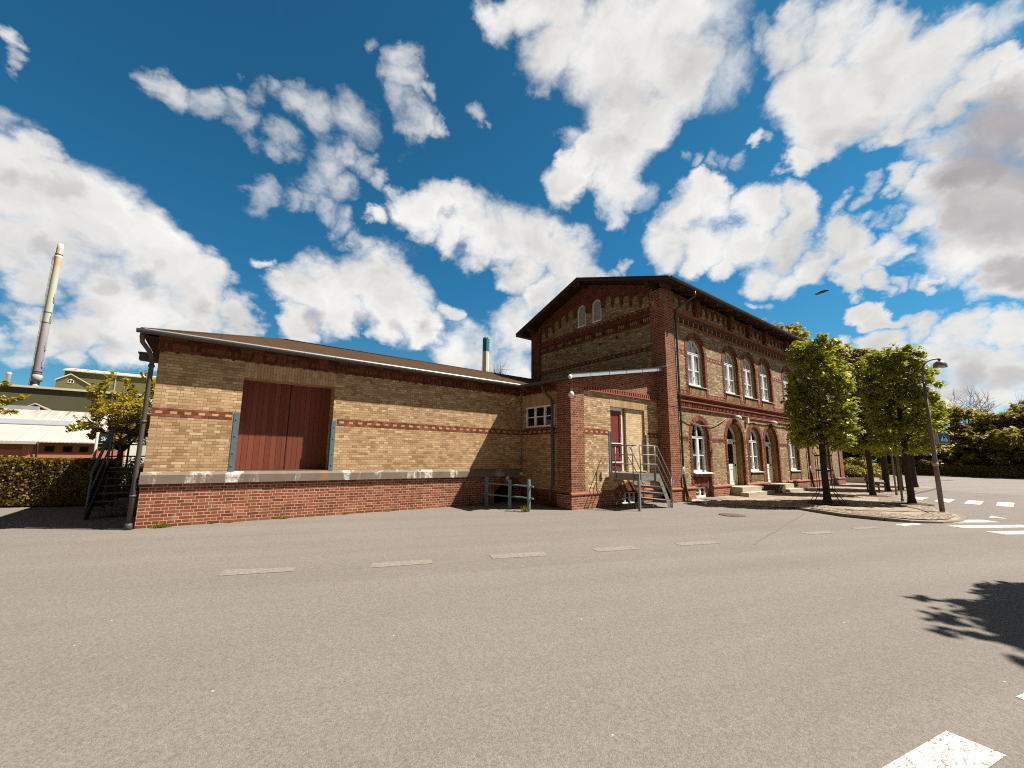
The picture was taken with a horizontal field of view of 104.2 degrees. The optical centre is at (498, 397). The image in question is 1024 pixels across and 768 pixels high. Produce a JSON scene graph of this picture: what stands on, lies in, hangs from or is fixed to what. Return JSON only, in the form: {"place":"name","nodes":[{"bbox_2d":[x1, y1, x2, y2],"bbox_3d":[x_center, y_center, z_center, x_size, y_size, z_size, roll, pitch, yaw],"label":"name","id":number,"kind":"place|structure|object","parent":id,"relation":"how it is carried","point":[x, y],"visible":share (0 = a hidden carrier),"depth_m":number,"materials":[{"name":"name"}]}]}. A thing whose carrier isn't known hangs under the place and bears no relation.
{"place":"outdoors","nodes":[
{"label":"outdoors","id":0,"kind":"place"},
{"bbox_2d":[28,243,63,385],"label":"tall chimney","id":1,"kind":"object","parent":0,"point":[36,379],"visible":0.89,"depth_m":69.36,"materials":[{"name":"metal"}]},
{"bbox_2d":[0,403,125,466],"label":"factory hall","id":2,"kind":"structure","parent":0,"point":[36,430],"depth_m":28.47,"materials":[{"name":"metal"}]},
{"bbox_2d":[44,446,54,451],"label":"window","id":3,"kind":"structure","parent":2,"relation":"in","point":[47,448],"depth_m":27.55,"materials":[{"name":"black glass"}]},
{"bbox_2d":[63,446,71,451],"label":"window","id":4,"kind":"structure","parent":2,"relation":"in","point":[65,448],"depth_m":28.05,"materials":[{"name":"black glass"}]},
{"bbox_2d":[79,447,88,451],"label":"window","id":5,"kind":"structure","parent":2,"relation":"in","point":[82,449],"depth_m":28.53,"materials":[{"name":"black glass"}]},
{"bbox_2d":[94,474,127,504],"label":"lawn","id":6,"kind":"structure","parent":0,"point":[114,497],"depth_m":12.90,"materials":[{"name":"green plant"}]},
{"bbox_2d":[0,379,31,414],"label":"young tree","id":7,"kind":"object","parent":6,"relation":"on","point":[4,400],"visible":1,"depth_m":20.06,"materials":[{"name":"yellow plant"}]},
{"bbox_2d":[0,455,121,506],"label":"hedge","id":8,"kind":"object","parent":6,"relation":"on","point":[37,482],"visible":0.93,"depth_m":10.77,"materials":[{"name":"green plant"}]},
{"bbox_2d":[92,432,115,457],"bbox_3d":[-12.126,2.112,12.141,0.441,2.070,0.071,7,-10,-35],"label":"name sign","id":9,"kind":"object","parent":6,"relation":"on","point":[101,439],"visible":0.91,"depth_m":12.20,"materials":[{"name":"metal"}]},
{"bbox_2d":[65,370,155,480],"bbox_3d":[-14.039,1.060,14.701,3.698,5.046,3.425,-1,-9,13],"label":"young tree","id":10,"kind":"object","parent":6,"relation":"on","point":[126,421],"visible":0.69,"depth_m":14.35,"materials":[{"name":"green plant"}]},
{"bbox_2d":[0,463,878,507],"bbox_3d":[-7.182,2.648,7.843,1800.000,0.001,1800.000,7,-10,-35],"label":"ground","id":11,"kind":"structure","parent":0,"point":[100,505],"depth_m":11.48,"materials":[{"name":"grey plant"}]},
{"bbox_2d":[0,383,152,414],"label":"dark warehouse","id":12,"kind":"structure","parent":11,"relation":"on","point":[62,399],"depth_m":48.59,"materials":[{"name":"metal"}]},
{"bbox_2d":[5,372,11,383],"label":"vent stack","id":13,"kind":"object","parent":12,"relation":"on","point":[8,376],"visible":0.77,"depth_m":56.33,"materials":[{"name":"metal"}]},
{"bbox_2d":[55,368,155,394],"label":"green gold hall","id":14,"kind":"structure","parent":11,"relation":"on","point":[73,378],"depth_m":65.28,"materials":[{"name":"white paint"}]},
{"bbox_2d":[124,411,150,464],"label":"pale shed","id":15,"kind":"structure","parent":11,"relation":"on","point":[133,449],"depth_m":43.45,"materials":[{"name":"white"}]},
{"bbox_2d":[482,337,490,371],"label":"striped chimney","id":16,"kind":"object","parent":11,"relation":"on","point":[485,353],"visible":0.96,"depth_m":160.53,"materials":[{"name":"metal"}]},
{"bbox_2d":[481,362,505,373],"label":"bare tree","id":17,"kind":"object","parent":11,"relation":"on","point":[499,372],"visible":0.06,"depth_m":62.37,"materials":[{"name":"grey plant"}]},
{"bbox_2d":[518,367,662,509],"bbox_3d":[2.572,1.364,15.025,5.140,4.954,5.290,7,-10,-35],"label":"brick annex","id":18,"kind":"object","parent":11,"relation":"on","point":[574,426],"visible":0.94,"depth_m":12.87,"materials":[{"name":"yellow brick"}]},
{"bbox_2d":[524,404,554,429],"bbox_3d":[1.535,0.661,13.292,0.580,0.910,1.610,7,-10,-35],"label":"window","id":19,"kind":"structure","parent":18,"relation":"in","point":[537,417],"depth_m":13.57,"materials":[{"name":"white paint"}]},
{"bbox_2d":[610,410,622,470],"bbox_3d":[3.878,1.439,13.283,0.655,1.995,0.131,7,-10,-35],"label":"red door","id":20,"kind":"structure","parent":18,"relation":"in","point":[615,416],"depth_m":13.34,"materials":[{"name":"paint"}]},
{"bbox_2d":[622,490,634,503],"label":"cellar window","id":21,"kind":"structure","parent":18,"relation":"in","point":[628,497],"depth_m":13.44,"materials":[{"name":"white paint"}]},
{"bbox_2d":[762,318,809,339],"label":"park tree","id":22,"kind":"object","parent":11,"relation":"on","point":[799,333],"visible":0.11,"depth_m":38.88,"materials":[{"name":"green plant"}]},
{"bbox_2d":[842,451,862,461],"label":"roadside tree","id":23,"kind":"object","parent":11,"relation":"on","point":[846,455],"visible":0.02,"depth_m":54.49,"materials":[{"name":"green plant"}]},
{"bbox_2d":[831,340,880,393],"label":"park tree","id":24,"kind":"object","parent":11,"relation":"on","point":[860,352],"visible":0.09,"depth_m":34.82,"materials":[{"name":"green plant"}]},
{"bbox_2d":[847,445,890,463],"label":"roadside tree","id":25,"kind":"object","parent":11,"relation":"on","point":[877,459],"visible":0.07,"depth_m":52.12,"materials":[{"name":"green plant"}]},
{"bbox_2d":[844,351,910,479],"bbox_3d":[32.352,1.467,33.751,5.805,11.350,5.629,2,-8,-7],"label":"park tree","id":26,"kind":"object","parent":11,"relation":"on","point":[851,360],"visible":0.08,"depth_m":33.85,"materials":[{"name":"green plant"}]},
{"bbox_2d":[878,426,972,467],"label":"roadside tree","id":27,"kind":"object","parent":11,"relation":"on","point":[922,459],"visible":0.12,"depth_m":46.33,"materials":[{"name":"green plant"}]},
{"bbox_2d":[877,463,1023,477],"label":"hedge","id":28,"kind":"object","parent":11,"relation":"on","point":[999,471],"visible":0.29,"depth_m":43.20,"materials":[{"name":"green plant"}]},
{"bbox_2d":[945,418,980,444],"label":"roadside tree","id":29,"kind":"object","parent":11,"relation":"on","point":[965,428],"visible":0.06,"depth_m":48.44,"materials":[{"name":"green plant"}]},
{"bbox_2d":[914,404,1023,475],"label":"roadside tree","id":30,"kind":"object","parent":11,"relation":"on","point":[956,413],"visible":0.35,"depth_m":45.63,"materials":[{"name":"green plant"}]},
{"bbox_2d":[938,383,1007,428],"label":"bare tree","id":31,"kind":"object","parent":11,"relation":"on","point":[981,407],"visible":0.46,"depth_m":49.49,"materials":[{"name":"grey plant"}]},
{"bbox_2d":[948,409,1023,468],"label":"roadside tree","id":32,"kind":"object","parent":11,"relation":"on","point":[1001,438],"visible":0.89,"depth_m":42.65,"materials":[{"name":"green plant"}]},
{"bbox_2d":[967,399,1023,465],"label":"roadside tree","id":33,"kind":"object","parent":11,"relation":"on","point":[1003,423],"visible":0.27,"depth_m":43.66,"materials":[{"name":"green plant"}]},
{"bbox_2d":[0,475,1023,767],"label":"road","id":34,"kind":"structure","parent":0,"point":[844,643],"depth_m":3.37,"materials":[{"name":"grey asphalt"}]},
{"bbox_2d":[83,430,147,519],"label":"black stairs","id":35,"kind":"structure","parent":34,"relation":"on","point":[116,469],"depth_m":9.92,"materials":[{"name":"metal"}]},
{"bbox_2d":[115,457,143,496],"bbox_3d":[-12.565,2.775,14.108,2.431,1.648,2.169,7,-10,-35],"label":"shrub","id":36,"kind":"object","parent":34,"relation":"on","point":[129,481],"visible":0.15,"depth_m":13.59,"materials":[{"name":"green plant"}]},
{"bbox_2d":[218,567,295,575],"bbox_3d":[-3.142,2.266,5.213,0.864,0.001,0.281,3,-9,-17],"label":"road marking","id":37,"kind":"object","parent":34,"relation":"on","point":[245,571],"visible":1,"depth_m":5.19,"materials":[{"name":"paint"}]},
{"bbox_2d":[123,327,538,529],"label":"goods shed","id":38,"kind":"structure","parent":34,"relation":"on","point":[247,428],"depth_m":10.11,"materials":[{"name":"yellow brick"}]},
{"bbox_2d":[234,380,330,469],"bbox_3d":[-5.346,0.724,9.986,2.080,2.135,0.046,7,-10,-35],"label":"goods door","id":39,"kind":"structure","parent":38,"relation":"in","point":[282,426],"depth_m":9.92,"materials":[{"name":"red wood"}]},
{"bbox_2d":[494,485,512,501],"bbox_3d":[0.063,3.201,13.459,1.140,0.750,0.040,7,-10,-35],"label":"cellar door","id":40,"kind":"structure","parent":38,"relation":"in","point":[503,489],"depth_m":13.47,"materials":[{"name":"black"}]},
{"bbox_2d":[370,559,431,567],"bbox_3d":[-1.383,2.357,5.659,0.876,0.001,0.246,4,-9,-18],"label":"road marking","id":41,"kind":"object","parent":34,"relation":"on","point":[401,563],"visible":1,"depth_m":5.65,"materials":[{"name":"paint"}]},
{"bbox_2d":[134,501,694,529],"bbox_3d":[-0.035,3.259,11.648,16.138,0.001,2.035,4,-9,-22],"label":"grit","id":42,"kind":"object","parent":34,"relation":"on","point":[357,513],"visible":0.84,"depth_m":9.92,"materials":[{"name":"grey gravel"}]},
{"bbox_2d":[147,521,173,528],"bbox_3d":[-6.813,2.552,7.985,0.538,0.143,0.212,7,-10,-35],"label":"weed tuft","id":43,"kind":"object","parent":42,"relation":"on","point":[162,525],"visible":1,"depth_m":8.01,"materials":[{"name":"green plant"}]},
{"bbox_2d":[481,476,533,511],"bbox_3d":[0.256,2.829,11.701,1.816,0.920,0.217,-5,-10,35],"label":"pipe guard rail","id":44,"kind":"object","parent":34,"relation":"on","point":[509,484],"visible":0.97,"depth_m":11.70,"materials":[{"name":"metal"}]},
{"bbox_2d":[489,551,547,558],"bbox_3d":[0.314,2.466,6.229,0.924,0.001,0.269,3,-9,-16],"label":"road marking","id":45,"kind":"object","parent":34,"relation":"on","point":[513,555],"visible":1,"depth_m":6.22,"materials":[{"name":"paint"}]},
{"bbox_2d":[520,505,531,511],"bbox_3d":[0.754,3.079,11.079,0.454,0.220,0.173,7,-10,-35],"label":"weed tuft","id":46,"kind":"object","parent":34,"relation":"on","point":[524,509],"visible":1,"depth_m":11.05,"materials":[{"name":"green plant"}]},
{"bbox_2d":[592,546,639,551],"bbox_3d":[1.988,2.567,6.756,0.845,0.001,0.246,4,-9,-19],"label":"road marking","id":47,"kind":"object","parent":34,"relation":"on","point":[615,548],"visible":1,"depth_m":6.76,"materials":[{"name":"paint"}]},
{"bbox_2d":[609,445,672,511],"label":"steel stairs","id":48,"kind":"structure","parent":34,"relation":"on","point":[636,477],"depth_m":12.36,"materials":[{"name":"grey metal"}]},
{"bbox_2d":[516,275,849,502],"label":"station house","id":49,"kind":"structure","parent":34,"relation":"on","point":[721,380],"depth_m":17.20,"materials":[{"name":"brown brick"}]},
{"bbox_2d":[577,305,585,327],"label":"gable window","id":50,"kind":"structure","parent":49,"relation":"in","point":[581,311],"depth_m":18.50,"materials":[{"name":"grey glass"}]},
{"bbox_2d":[592,299,601,322],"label":"gable window","id":51,"kind":"structure","parent":49,"relation":"in","point":[596,307],"depth_m":17.79,"materials":[{"name":"grey glass"}]},
{"bbox_2d":[684,333,708,397],"bbox_3d":[7.726,-1.310,16.243,2.000,2.632,0.755,7,-10,-35],"label":"window","id":52,"kind":"structure","parent":49,"relation":"in","point":[696,369],"depth_m":16.21,"materials":[{"name":"white paint"}]},
{"bbox_2d":[696,486,705,497],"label":"cellar window","id":53,"kind":"structure","parent":49,"relation":"in","point":[700,491],"depth_m":15.55,"materials":[{"name":"white paint"}]},
{"bbox_2d":[689,416,714,485],"bbox_3d":[7.688,2.073,15.729,2.000,2.757,0.795,7,-10,-35],"label":"window","id":54,"kind":"structure","parent":49,"relation":"in","point":[700,440],"depth_m":15.84,"materials":[{"name":"white paint"}]},
{"bbox_2d":[721,345,741,403],"bbox_3d":[10.140,-1.022,17.967,2.000,2.632,0.755,7,-10,-35],"label":"window","id":55,"kind":"structure","parent":49,"relation":"in","point":[730,364],"depth_m":17.96,"materials":[{"name":"white paint"}]},
{"bbox_2d":[727,352,759,407],"bbox_3d":[11.614,-0.845,19.020,2.000,2.632,0.755,7,-10,-35],"label":"window","id":56,"kind":"structure","parent":49,"relation":"in","point":[749,370],"depth_m":19.03,"materials":[{"name":"white paint"}]},
{"bbox_2d":[728,423,765,482],"bbox_3d":[11.605,2.545,18.550,2.000,2.757,0.755,7,-10,-35],"label":"window","id":57,"kind":"structure","parent":49,"relation":"in","point":[756,474],"depth_m":18.49,"materials":[{"name":"white paint"}]},
{"bbox_2d":[745,358,774,410],"bbox_3d":[13.088,-0.669,20.072,2.000,2.632,0.755,7,-10,-35],"label":"window","id":58,"kind":"structure","parent":49,"relation":"in","point":[765,376],"depth_m":20.09,"materials":[{"name":"white paint"}]},
{"bbox_2d":[781,366,791,412],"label":"window","id":59,"kind":"structure","parent":49,"relation":"in","point":[784,381],"depth_m":21.59,"materials":[{"name":"white paint"}]},
{"bbox_2d":[787,430,802,479],"bbox_3d":[15.347,2.993,21.223,2.000,2.757,0.755,7,-10,-35],"label":"window","id":60,"kind":"structure","parent":49,"relation":"in","point":[795,465],"depth_m":21.15,"materials":[{"name":"white paint"}]},
{"bbox_2d":[825,441,832,477],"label":"window","id":61,"kind":"structure","parent":49,"relation":"in","point":[827,451],"depth_m":24.20,"materials":[{"name":"white paint"}]},
{"bbox_2d":[676,540,718,545],"bbox_3d":[3.646,2.673,7.309,0.947,0.001,0.234,4,-9,-18],"label":"road marking","id":62,"kind":"object","parent":34,"relation":"on","point":[696,542],"visible":1,"depth_m":7.33,"materials":[{"name":"paint"}]},
{"bbox_2d":[719,513,745,516],"bbox_3d":[6.446,3.255,11.012,0.660,0.016,0.660,7,-10,-35],"label":"manhole cover","id":63,"kind":"object","parent":34,"relation":"on","point":[731,515],"visible":1,"depth_m":10.89,"materials":[{"name":"metal"}]},
{"bbox_2d":[753,513,804,544],"bbox_3d":[6.800,3.038,9.466,0.089,0.001,6.260,-7,-12,44],"label":"tar seam","id":64,"kind":"object","parent":34,"relation":"on","point":[759,540],"visible":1,"depth_m":8.72,"materials":[{"name":"grey asphalt"}]},
{"bbox_2d":[800,531,834,533],"bbox_3d":[6.842,2.902,8.547,0.853,0.001,0.225,3,-9,-17],"label":"road marking","id":65,"kind":"object","parent":34,"relation":"on","point":[818,532],"visible":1,"depth_m":8.54,"materials":[{"name":"paint"}]},
{"bbox_2d":[845,477,878,482],"bbox_3d":[24.683,5.763,27.705,2.000,0.440,2.200,7,-10,-35],"label":"stone planter","id":66,"kind":"object","parent":34,"relation":"on","point":[854,479],"visible":0.36,"depth_m":26.93,"materials":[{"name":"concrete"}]},
{"bbox_2d":[844,464,866,477],"bbox_3d":[24.690,5.186,27.848,2.104,1.094,1.820,7,-10,-35],"label":"shrub","id":67,"kind":"object","parent":66,"relation":"in","point":[850,470],"visible":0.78,"depth_m":27.46,"materials":[{"name":"green plant"}]},
{"bbox_2d":[843,457,881,479],"bbox_3d":[31.905,6.422,35.623,3.752,2.322,3.475,0,-8,8],"label":"shrub","id":68,"kind":"object","parent":34,"relation":"on","point":[861,464],"visible":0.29,"depth_m":35.03,"materials":[{"name":"green plant"}]},
{"bbox_2d":[853,527,877,528],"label":"road marking","id":69,"kind":"object","parent":34,"relation":"on","point":[865,527],"visible":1,"depth_m":9.27,"materials":[{"name":"paint"}]},
{"bbox_2d":[850,458,889,475],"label":"shrub","id":70,"kind":"object","parent":34,"relation":"on","point":[873,462],"visible":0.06,"depth_m":41.81,"materials":[{"name":"green plant"}]},
{"bbox_2d":[847,463,896,475],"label":"rail fence","id":71,"kind":"object","parent":34,"relation":"on","point":[888,469],"visible":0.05,"depth_m":42.33,"materials":[{"name":"grey metal"}]},
{"bbox_2d":[795,485,967,522],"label":"kerb","id":72,"kind":"structure","parent":34,"relation":"on","point":[963,518],"depth_m":10.86,"materials":[{"name":"stone"}]},
{"bbox_2d":[896,523,919,525],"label":"road marking","id":73,"kind":"object","parent":34,"relation":"on","point":[905,524],"visible":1,"depth_m":9.83,"materials":[{"name":"paint"}]},
{"bbox_2d":[883,731,1005,767],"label":"road marking","id":74,"kind":"object","parent":34,"relation":"on","point":[946,749],"visible":1,"depth_m":2.10,"materials":[{"name":"paint"}]},
{"bbox_2d":[889,474,1022,478],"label":"verge kerb","id":75,"kind":"structure","parent":34,"relation":"on","point":[962,476],"depth_m":41.73,"materials":[{"name":"concrete"}]},
{"bbox_2d":[890,476,1023,495],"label":"road patch","id":76,"kind":"object","parent":34,"relation":"on","point":[987,485],"depth_m":27.87,"materials":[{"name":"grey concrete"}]},
{"bbox_2d":[952,520,994,522],"bbox_3d":[12.046,3.269,10.525,2.248,0.001,0.458,2,-8,-7],"label":"road marking","id":77,"kind":"object","parent":34,"relation":"on","point":[977,521],"visible":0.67,"depth_m":10.52,"materials":[{"name":"paint"}]},
{"bbox_2d":[965,500,983,504],"bbox_3d":[18.594,4.111,15.597,2.301,0.001,0.412,7,-11,-37],"label":"road marking","id":78,"kind":"object","parent":34,"relation":"on","point":[973,502],"visible":1,"depth_m":15.51,"materials":[{"name":"paint"}]},
{"bbox_2d":[947,525,1023,527],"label":"road marking","id":79,"kind":"object","parent":34,"relation":"on","point":[984,526],"visible":1,"depth_m":9.73,"materials":[{"name":"paint"}]},
{"bbox_2d":[986,531,1023,533],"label":"road marking","id":80,"kind":"object","parent":34,"relation":"on","point":[1011,532],"visible":1,"depth_m":8.90,"materials":[{"name":"paint"}]},
{"bbox_2d":[996,502,1013,506],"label":"road marking","id":81,"kind":"object","parent":34,"relation":"on","point":[1008,504],"visible":1,"depth_m":14.93,"materials":[{"name":"paint"}]},
{"bbox_2d":[0,0,1023,461],"label":"sky","id":82,"kind":"structure","parent":0,"point":[419,180],"materials":[{"name":"blue"}]},
{"bbox_2d":[691,482,961,520],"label":"pavement","id":83,"kind":"structure","parent":0,"point":[847,492],"depth_m":14.46,"materials":[{"name":"beige stone"}]},
{"bbox_2d":[700,497,728,500],"bbox_3d":[8.024,3.801,14.857,1.130,0.050,0.520,7,-10,-35],"label":"light well cover","id":84,"kind":"object","parent":83,"relation":"on","point":[714,498],"visible":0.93,"depth_m":14.81,"materials":[{"name":"grey concrete"}]},
{"bbox_2d":[731,485,774,496],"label":"door steps","id":85,"kind":"structure","parent":83,"relation":"on","point":[748,491],"depth_m":16.33,"materials":[{"name":"stone"}]},
{"bbox_2d":[763,483,807,492],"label":"door steps","id":86,"kind":"structure","parent":83,"relation":"on","point":[781,487],"depth_m":18.12,"materials":[{"name":"concrete"}]},
{"bbox_2d":[780,332,865,502],"bbox_3d":[11.320,0.749,13.942,2.264,5.916,2.238,7,-10,-35],"label":"clipped lime tree","id":87,"kind":"object","parent":83,"relation":"on","point":[812,389],"visible":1,"depth_m":13.72,"materials":[{"name":"green plant"}]},
{"bbox_2d":[807,451,849,505],"bbox_3d":[11.169,2.744,13.648,1.120,1.760,1.120,7,-10,-35],"label":"tree guard","id":88,"kind":"object","parent":83,"relation":"on","point":[833,503],"visible":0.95,"depth_m":13.50,"materials":[{"name":"metal"}]},
{"bbox_2d":[827,360,896,495],"bbox_3d":[15.916,1.337,17.479,2.264,5.916,2.238,-5,-10,35],"label":"clipped lime tree","id":89,"kind":"object","parent":83,"relation":"on","point":[858,367],"visible":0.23,"depth_m":17.12,"materials":[{"name":"green plant"}]},
{"bbox_2d":[856,494,890,496],"bbox_3d":[15.915,4.177,16.944,1.100,0.014,1.100,7,-10,-35],"label":"tree pit","id":90,"kind":"object","parent":83,"relation":"on","point":[872,495],"visible":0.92,"depth_m":16.84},
{"bbox_2d":[863,474,886,492],"bbox_3d":[18.020,4.117,19.072,1.400,0.850,0.495,7,-10,-35],"label":"park bench","id":91,"kind":"object","parent":83,"relation":"on","point":[876,483],"visible":0.54,"depth_m":18.89,"materials":[{"name":"brown wood"}]},
{"bbox_2d":[851,380,909,490],"bbox_3d":[19.029,1.856,20.023,2.356,5.719,2.328,2,-8,-5],"label":"clipped lime tree","id":92,"kind":"object","parent":83,"relation":"on","point":[885,468],"visible":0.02,"depth_m":19.65,"materials":[{"name":"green plant"}]},
{"bbox_2d":[809,487,953,519],"bbox_3d":[17.200,4.149,16.436,18.393,0.044,2.889,7,-11,-38],"label":"cobble strip","id":93,"kind":"object","parent":83,"relation":"on","point":[934,514],"visible":0.88,"depth_m":11.87,"materials":[{"name":"grey stone"}]},
{"bbox_2d":[889,447,897,494],"bbox_3d":[17.479,2.912,17.698,0.100,2.840,0.095,7,-10,-35],"label":"sign pole","id":94,"kind":"object","parent":93,"relation":"on","point":[894,478],"visible":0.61,"depth_m":17.61,"materials":[{"name":"metal"}]},
{"bbox_2d":[892,430,903,501],"bbox_3d":[14.854,2.454,14.847,0.100,2.840,0.095,7,-10,-35],"label":"sign pole","id":95,"kind":"object","parent":93,"relation":"on","point":[899,477],"visible":0.71,"depth_m":14.76,"materials":[{"name":"metal"}]},
{"bbox_2d":[856,343,950,503],"bbox_3d":[14.592,0.953,14.326,2.356,5.719,2.328,7,-10,-35],"label":"clipped lime tree","id":96,"kind":"object","parent":93,"relation":"on","point":[889,364],"visible":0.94,"depth_m":14.12,"materials":[{"name":"green plant"}]},
{"bbox_2d":[891,502,933,505],"bbox_3d":[14.429,3.710,13.917,1.100,0.014,1.100,7,-10,-35],"label":"tree pit","id":97,"kind":"object","parent":93,"relation":"on","point":[925,504],"visible":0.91,"depth_m":13.81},
{"bbox_2d":[921,358,947,511],"bbox_3d":[13.559,1.087,12.255,0.866,4.712,0.320,0,-8,9],"label":"street lamp","id":98,"kind":"object","parent":93,"relation":"on","point":[939,363],"visible":1,"depth_m":12.16,"materials":[{"name":"metal"}]},
{"bbox_2d":[934,433,949,443],"bbox_3d":[13.507,1.264,12.223,0.530,0.330,0.098,1,-8,1],"label":"crossing sign","id":99,"kind":"object","parent":98,"relation":"attached to","point":[942,438],"visible":1,"depth_m":12.18,"materials":[{"name":"metal"}]},
{"bbox_2d":[885,376,921,489],"bbox_3d":[20.299,1.797,20.574,2.283,6.035,2.309,-5,-10,33],"label":"clipped lime tree","id":100,"kind":"object","parent":83,"relation":"on","point":[898,487],"visible":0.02,"depth_m":20.22,"materials":[{"name":"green plant"}]},
{"bbox_2d":[901,382,939,486],"bbox_3d":[24.497,2.269,23.832,2.514,6.177,2.544,0,-8,8],"label":"clipped lime tree","id":101,"kind":"object","parent":83,"relation":"on","point":[913,471],"visible":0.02,"depth_m":23.36,"materials":[{"name":"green plant"}]},
{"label":"light well","id":102,"kind":"structure","parent":0,"visible":0},
{"bbox_2d":[616,502,656,508],"bbox_3d":[4.374,3.451,12.705,1.140,0.060,0.710,7,-10,-35],"label":"light well grating","id":103,"kind":"object","parent":102,"relation":"on","point":[635,505],"visible":0.88,"depth_m":12.54,"materials":[{"name":"grey metal"}]}
]}

